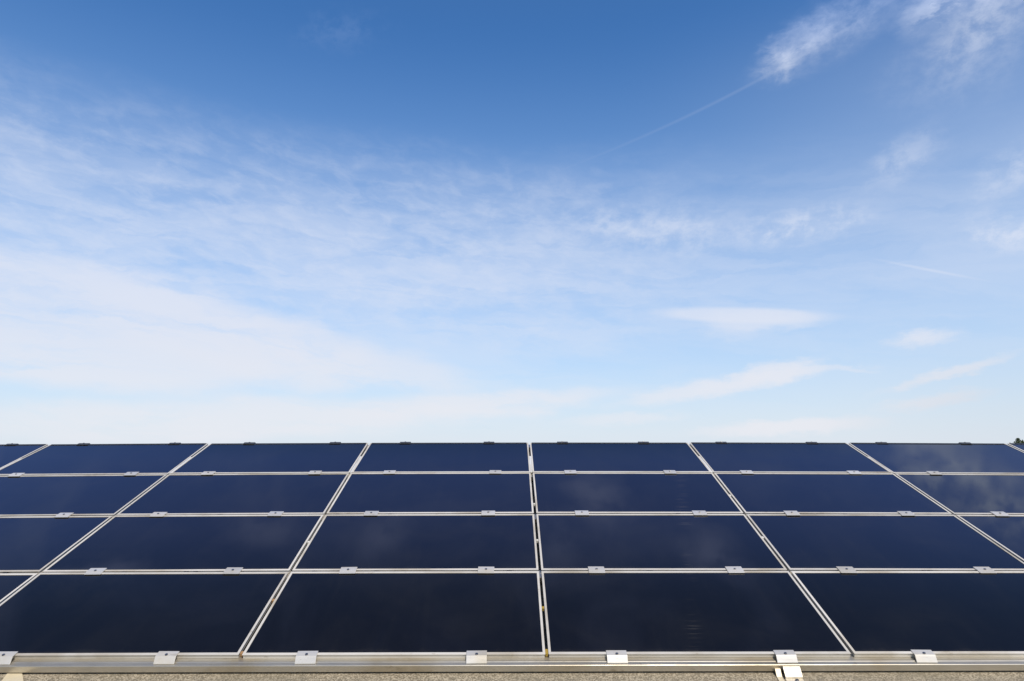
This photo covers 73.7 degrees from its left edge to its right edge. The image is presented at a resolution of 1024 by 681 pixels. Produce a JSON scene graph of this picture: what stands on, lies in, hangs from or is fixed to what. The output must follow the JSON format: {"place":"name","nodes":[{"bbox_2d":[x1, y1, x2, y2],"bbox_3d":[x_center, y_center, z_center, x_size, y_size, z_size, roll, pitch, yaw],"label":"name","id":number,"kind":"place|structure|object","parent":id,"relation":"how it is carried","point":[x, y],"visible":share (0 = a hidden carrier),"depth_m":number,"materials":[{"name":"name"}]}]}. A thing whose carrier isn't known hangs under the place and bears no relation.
{"place":"outdoors","nodes":[
{"label":"outdoors","id":0,"kind":"place"},
{"bbox_2d":[0,0,1023,444],"label":"sky","id":1,"kind":"structure","parent":0,"point":[222,221],"materials":[{"name":"blue"}]},
{"label":"ground","id":2,"kind":"structure","parent":0,"visible":0},
{"bbox_2d":[0,451,1023,680],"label":"building","id":3,"kind":"structure","parent":2,"relation":"on","point":[619,676],"depth_m":2.63,"materials":[{"name":"silver metal"}]},
{"bbox_2d":[2,673,22,680],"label":"metal strip","id":4,"kind":"object","parent":3,"relation":"on","point":[13,677],"visible":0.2,"depth_m":2.62,"materials":[{"name":"beige metal"}]},
{"bbox_2d":[37,570,796,582],"bbox_3d":[0.134,1.148,3.292,9.700,0.066,0.076,0,-9,0],"label":"mounting rail","id":5,"kind":"object","parent":3,"relation":"on","point":[540,576],"visible":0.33,"depth_m":3.27,"materials":[{"name":"metal"}]},
{"bbox_2d":[0,516,111,573],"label":"solar panel","id":6,"kind":"object","parent":5,"relation":"on","point":[34,544],"visible":0.84,"depth_m":3.62,"materials":[{"name":"blue"}]},
{"bbox_2d":[54,513,72,517],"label":"panel clamp","id":7,"kind":"object","parent":6,"relation":"on","point":[63,515],"visible":1,"depth_m":3.88,"materials":[{"name":"silver metal"}]},
{"bbox_2d":[42,514,323,572],"bbox_3d":[-1.667,1.060,3.589,1.188,0.020,0.616,0,11,0],"label":"solar panel","id":8,"kind":"object","parent":5,"relation":"on","point":[189,543],"visible":0.98,"depth_m":3.55,"materials":[{"name":"blue"}]},
{"bbox_2d":[149,512,167,516],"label":"panel clamp","id":9,"kind":"object","parent":8,"relation":"on","point":[157,514],"visible":1,"depth_m":3.89,"materials":[{"name":"silver metal"}]},
{"bbox_2d":[267,511,283,515],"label":"panel clamp","id":10,"kind":"object","parent":8,"relation":"on","point":[275,513],"visible":1,"depth_m":3.89,"materials":[{"name":"silver metal"}]},
{"bbox_2d":[292,514,538,571],"bbox_3d":[-0.467,1.057,3.593,1.188,0.019,0.616,0,11,0],"label":"solar panel","id":11,"kind":"object","parent":5,"relation":"on","point":[430,542],"visible":0.89,"depth_m":3.56,"materials":[{"name":"blue"}]},
{"bbox_2d":[363,511,378,515],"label":"panel clamp","id":12,"kind":"object","parent":11,"relation":"on","point":[370,513],"visible":1,"depth_m":3.89,"materials":[{"name":"silver metal"}]},
{"bbox_2d":[481,511,494,514],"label":"panel clamp","id":13,"kind":"object","parent":11,"relation":"on","point":[487,512],"visible":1,"depth_m":3.89,"materials":[{"name":"silver metal"}]},
{"bbox_2d":[536,514,786,570],"bbox_3d":[0.734,1.057,3.597,1.188,0.019,0.616,0,11,0],"label":"solar panel","id":14,"kind":"object","parent":5,"relation":"on","point":[652,542],"visible":0.92,"depth_m":3.56,"materials":[{"name":"blue"}]},
{"bbox_2d":[575,511,588,514],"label":"panel clamp","id":15,"kind":"object","parent":14,"relation":"on","point":[581,512],"visible":1,"depth_m":3.89,"materials":[{"name":"silver metal"}]},
{"bbox_2d":[692,511,707,514],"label":"panel clamp","id":16,"kind":"object","parent":14,"relation":"on","point":[699,512],"visible":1,"depth_m":3.90,"materials":[{"name":"silver metal"}]},
{"bbox_2d":[746,514,1023,572],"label":"solar panel","id":17,"kind":"object","parent":5,"relation":"on","point":[856,542],"visible":0.92,"depth_m":3.56,"materials":[{"name":"blue"}]},
{"bbox_2d":[783,511,800,515],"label":"panel clamp","id":18,"kind":"object","parent":17,"relation":"on","point":[793,513],"visible":1,"depth_m":3.90,"materials":[{"name":"silver metal"}]},
{"bbox_2d":[897,511,915,515],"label":"panel clamp","id":19,"kind":"object","parent":17,"relation":"on","point":[906,513],"visible":1,"depth_m":3.90,"materials":[{"name":"silver metal"}]},
{"bbox_2d":[956,515,1023,561],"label":"solar panel","id":20,"kind":"object","parent":5,"relation":"on","point":[1006,533],"visible":0.83,"depth_m":3.73,"materials":[{"name":"blue"}]},
{"bbox_2d":[990,511,1009,515],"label":"panel clamp","id":21,"kind":"object","parent":20,"relation":"on","point":[999,513],"visible":1,"depth_m":3.91,"materials":[{"name":"silver metal"}]},
{"bbox_2d":[0,653,1023,672],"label":"mounting rail","id":22,"kind":"object","parent":3,"relation":"on","point":[548,664],"visible":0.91,"depth_m":2.64,"materials":[{"name":"metal"}]},
{"bbox_2d":[0,651,17,664],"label":"panel clamp","id":23,"kind":"object","parent":22,"relation":"attached to","point":[6,657],"visible":1,"depth_m":2.65,"materials":[{"name":"metal"}]},
{"bbox_2d":[0,573,37,603],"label":"solar panel","id":24,"kind":"object","parent":22,"relation":"on","point":[11,584],"visible":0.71,"depth_m":3.19,"materials":[{"name":"blue"}]},
{"bbox_2d":[0,572,287,658],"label":"solar panel","id":25,"kind":"object","parent":22,"relation":"on","point":[124,615],"visible":1,"depth_m":2.94,"materials":[{"name":"blue"}]},
{"bbox_2d":[84,568,106,574],"bbox_3d":[-1.999,1.106,3.277,0.078,0.009,0.057,-1,11,-1],"label":"panel clamp","id":26,"kind":"object","parent":25,"relation":"on","point":[94,571],"visible":1,"depth_m":3.27,"materials":[{"name":"silver metal"}]},
{"bbox_2d":[222,567,242,573],"bbox_3d":[-1.341,1.103,3.279,0.078,0.009,0.057,0,11,0],"label":"panel clamp","id":27,"kind":"object","parent":25,"relation":"on","point":[232,570],"visible":1,"depth_m":3.27,"materials":[{"name":"silver metal"}]},
{"bbox_2d":[153,651,179,663],"bbox_3d":[-1.348,1.235,2.663,0.080,0.025,0.051,0,11,0],"label":"panel clamp","id":28,"kind":"object","parent":22,"relation":"attached to","point":[165,657],"visible":1,"depth_m":2.65,"materials":[{"name":"silver metal"}]},
{"bbox_2d":[295,651,317,663],"bbox_3d":[-0.802,1.235,2.665,0.080,0.025,0.051,0,11,-1],"label":"panel clamp","id":29,"kind":"object","parent":22,"relation":"attached to","point":[305,657],"visible":1,"depth_m":2.65,"materials":[{"name":"silver metal"}]},
{"bbox_2d":[242,571,544,658],"bbox_3d":[-0.464,1.177,2.975,1.188,0.018,0.616,0,11,0],"label":"solar panel","id":30,"kind":"object","parent":22,"relation":"on","point":[412,614],"visible":1,"depth_m":2.92,"materials":[{"name":"blue"}]},
{"bbox_2d":[339,567,356,573],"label":"panel clamp","id":31,"kind":"object","parent":30,"relation":"on","point":[347,570],"visible":1,"depth_m":3.27,"materials":[{"name":"silver metal"}]},
{"bbox_2d":[478,567,493,572],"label":"panel clamp","id":32,"kind":"object","parent":30,"relation":"on","point":[485,569],"visible":1,"depth_m":3.27,"materials":[{"name":"silver metal"}]},
{"bbox_2d":[466,650,486,663],"bbox_3d":[-0.138,1.235,2.667,0.080,0.025,0.051,0,11,-1],"label":"panel clamp","id":33,"kind":"object","parent":22,"relation":"attached to","point":[476,657],"visible":1,"depth_m":2.66,"materials":[{"name":"silver metal"}]},
{"bbox_2d":[606,650,627,662],"bbox_3d":[0.410,1.235,2.669,0.080,0.025,0.051,0,11,0],"label":"panel clamp","id":34,"kind":"object","parent":22,"relation":"attached to","point":[617,656],"visible":1,"depth_m":2.66,"materials":[{"name":"silver metal"}]},
{"bbox_2d":[541,571,850,657],"bbox_3d":[0.736,1.177,2.979,1.188,0.019,0.616,0,11,0],"label":"solar panel","id":35,"kind":"object","parent":22,"relation":"on","point":[645,614],"visible":1,"depth_m":2.92,"materials":[{"name":"blue"}]},
{"bbox_2d":[588,566,604,572],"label":"panel clamp","id":36,"kind":"object","parent":35,"relation":"on","point":[596,569],"visible":1,"depth_m":3.28,"materials":[{"name":"silver metal"}]},
{"bbox_2d":[725,566,744,572],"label":"panel clamp","id":37,"kind":"object","parent":35,"relation":"on","point":[734,569],"visible":1,"depth_m":3.28,"materials":[{"name":"silver metal"}]},
{"bbox_2d":[773,650,797,662],"bbox_3d":[1.070,1.235,2.671,0.080,0.025,0.051,0,11,-1],"label":"panel clamp","id":38,"kind":"object","parent":22,"relation":"attached to","point":[786,656],"visible":1,"depth_m":2.66,"materials":[{"name":"silver metal"}]},
{"bbox_2d":[791,571,1023,656],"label":"solar panel","id":39,"kind":"object","parent":22,"relation":"on","point":[936,613],"visible":1,"depth_m":2.97,"materials":[{"name":"blue"}]},
{"bbox_2d":[836,566,856,572],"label":"panel clamp","id":40,"kind":"object","parent":39,"relation":"on","point":[843,569],"visible":1,"depth_m":3.29,"materials":[{"name":"silver metal"}]},
{"bbox_2d":[973,567,995,572],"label":"panel clamp","id":41,"kind":"object","parent":39,"relation":"on","point":[984,569],"visible":1,"depth_m":3.29,"materials":[{"name":"silver metal"}]},
{"bbox_2d":[911,650,937,662],"bbox_3d":[1.614,1.234,2.673,0.080,0.025,0.051,0,11,1],"label":"panel clamp","id":42,"kind":"object","parent":22,"relation":"attached to","point":[925,656],"visible":1,"depth_m":2.66,"materials":[{"name":"silver metal"}]},
{"bbox_2d":[320,514,748,522],"bbox_3d":[0.132,1.035,3.911,9.700,0.075,0.079,0,-9,0],"label":"mounting rail","id":43,"kind":"object","parent":3,"relation":"on","point":[535,517],"visible":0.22,"depth_m":3.88,"materials":[{"name":"metal"}]},
{"bbox_2d":[0,474,166,516],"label":"solar panel","id":44,"kind":"object","parent":43,"relation":"on","point":[75,495],"visible":0.88,"depth_m":4.21,"materials":[{"name":"blue"}]},
{"bbox_2d":[7,473,24,476],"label":"panel clamp","id":45,"kind":"object","parent":44,"relation":"on","point":[15,474],"visible":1,"depth_m":4.51,"materials":[{"name":"metal"}]},
{"bbox_2d":[123,472,138,475],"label":"panel clamp","id":46,"kind":"object","parent":44,"relation":"on","point":[130,473],"visible":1,"depth_m":4.51,"materials":[{"name":"silver metal"}]},
{"bbox_2d":[117,473,348,515],"bbox_3d":[-1.669,0.945,4.208,1.188,0.018,0.616,0,11,0],"label":"solar panel","id":47,"kind":"object","parent":43,"relation":"on","point":[247,494],"visible":0.92,"depth_m":4.18,"materials":[{"name":"blue"}]},
{"bbox_2d":[201,471,215,474],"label":"panel clamp","id":48,"kind":"object","parent":47,"relation":"on","point":[208,472],"visible":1,"depth_m":4.51,"materials":[{"name":"silver metal"}]},
{"bbox_2d":[308,471,321,473],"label":"panel clamp","id":49,"kind":"object","parent":47,"relation":"on","point":[314,472],"visible":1,"depth_m":4.51,"materials":[{"name":"silver metal"}]},
{"bbox_2d":[326,473,533,513],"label":"solar panel","id":50,"kind":"object","parent":43,"relation":"on","point":[440,493],"visible":0.92,"depth_m":4.17,"materials":[{"name":"blue"}]},
{"bbox_2d":[383,470,395,473],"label":"panel clamp","id":51,"kind":"object","parent":50,"relation":"on","point":[389,471],"visible":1,"depth_m":4.51,"materials":[{"name":"silver metal"}]},
{"bbox_2d":[489,470,500,473],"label":"panel clamp","id":52,"kind":"object","parent":50,"relation":"on","point":[494,471],"visible":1,"depth_m":4.50,"materials":[{"name":"silver metal"}]},
{"bbox_2d":[533,473,742,513],"bbox_3d":[0.732,0.939,4.215,1.188,0.020,0.616,0,11,0],"label":"solar panel","id":53,"kind":"object","parent":43,"relation":"on","point":[626,493],"visible":1,"depth_m":4.17,"materials":[{"name":"blue"}]},
{"bbox_2d":[564,470,576,473],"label":"panel clamp","id":54,"kind":"object","parent":53,"relation":"on","point":[570,471],"visible":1,"depth_m":4.51,"materials":[{"name":"silver metal"}]},
{"bbox_2d":[663,470,676,473],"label":"panel clamp","id":55,"kind":"object","parent":53,"relation":"on","point":[669,471],"visible":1,"depth_m":4.51,"materials":[{"name":"silver metal"}]},
{"bbox_2d":[714,473,951,515],"bbox_3d":[1.931,0.943,4.221,1.188,0.019,0.616,0,11,0],"label":"solar panel","id":56,"kind":"object","parent":43,"relation":"on","point":[827,493],"visible":0.94,"depth_m":4.19,"materials":[{"name":"blue"}]},
{"bbox_2d":[740,470,753,473],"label":"panel clamp","id":57,"kind":"object","parent":56,"relation":"on","point":[746,471],"visible":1,"depth_m":4.52,"materials":[{"name":"silver metal"}]},
{"bbox_2d":[847,471,861,473],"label":"panel clamp","id":58,"kind":"object","parent":56,"relation":"on","point":[853,472],"visible":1,"depth_m":4.52,"materials":[{"name":"silver metal"}]},
{"bbox_2d":[895,473,1023,515],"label":"solar panel","id":59,"kind":"object","parent":43,"relation":"on","point":[967,494],"visible":0.83,"depth_m":4.25,"materials":[{"name":"blue"}]},
{"bbox_2d":[926,471,942,474],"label":"panel clamp","id":60,"kind":"object","parent":59,"relation":"on","point":[934,472],"visible":1,"depth_m":4.52,"materials":[{"name":"silver metal"}]},
{"bbox_2d":[775,666,803,680],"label":"roof bracket","id":61,"kind":"object","parent":3,"relation":"on","point":[792,673],"visible":1,"depth_m":2.62,"materials":[{"name":"metal"}]},
{"bbox_3d":[0.130,0.920,4.530,9.700,0.077,0.080,0,-9,0],"label":"rail","id":62,"kind":"object","parent":3,"relation":"on","visible":0},
{"bbox_2d":[0,444,47,468],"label":"solar panel","id":63,"kind":"object","parent":62,"relation":"on","point":[9,454],"visible":0.87,"depth_m":4.98,"materials":[{"name":"blue"}]},
{"bbox_2d":[0,443,207,475],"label":"solar panel","id":64,"kind":"object","parent":62,"relation":"on","point":[100,459],"visible":0.94,"depth_m":4.80,"materials":[{"name":"blue"}]},
{"bbox_2d":[170,443,367,473],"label":"solar panel","id":65,"kind":"object","parent":62,"relation":"on","point":[259,458],"visible":0.94,"depth_m":4.80,"materials":[{"name":"blue"}]},
{"bbox_2d":[350,456,361,473],"bbox_3d":[-1.071,0.853,4.686,0.012,0.011,0.310,0,10,0],"label":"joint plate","id":66,"kind":"object","parent":62,"relation":"on","point":[355,464],"visible":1,"depth_m":4.67,"materials":[{"name":"metal"}]},
{"bbox_2d":[352,442,530,472],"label":"solar panel","id":67,"kind":"object","parent":62,"relation":"on","point":[446,457],"visible":0.91,"depth_m":4.80,"materials":[{"name":"blue"}]},
{"bbox_2d":[530,442,710,472],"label":"solar panel","id":68,"kind":"object","parent":62,"relation":"on","point":[578,457],"visible":0.98,"depth_m":4.80,"materials":[{"name":"blue"}]},
{"bbox_2d":[689,442,891,473],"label":"solar panel","id":69,"kind":"object","parent":62,"relation":"on","point":[737,457],"visible":1,"depth_m":4.81,"materials":[{"name":"blue"}]},
{"bbox_2d":[849,443,1023,473],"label":"solar panel","id":70,"kind":"object","parent":62,"relation":"on","point":[957,458],"visible":0.91,"depth_m":4.84,"materials":[{"name":"blue"}]},
{"bbox_2d":[1007,443,1023,451],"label":"solar panel","id":71,"kind":"object","parent":62,"relation":"on","point":[1019,446],"visible":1,"depth_m":5.11,"materials":[{"name":"blue"}]},
{"bbox_2d":[1013,438,1023,442],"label":"tree","id":72,"kind":"object","parent":2,"relation":"on","point":[1017,440],"visible":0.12,"depth_m":59.48,"materials":[{"name":"green plant"}]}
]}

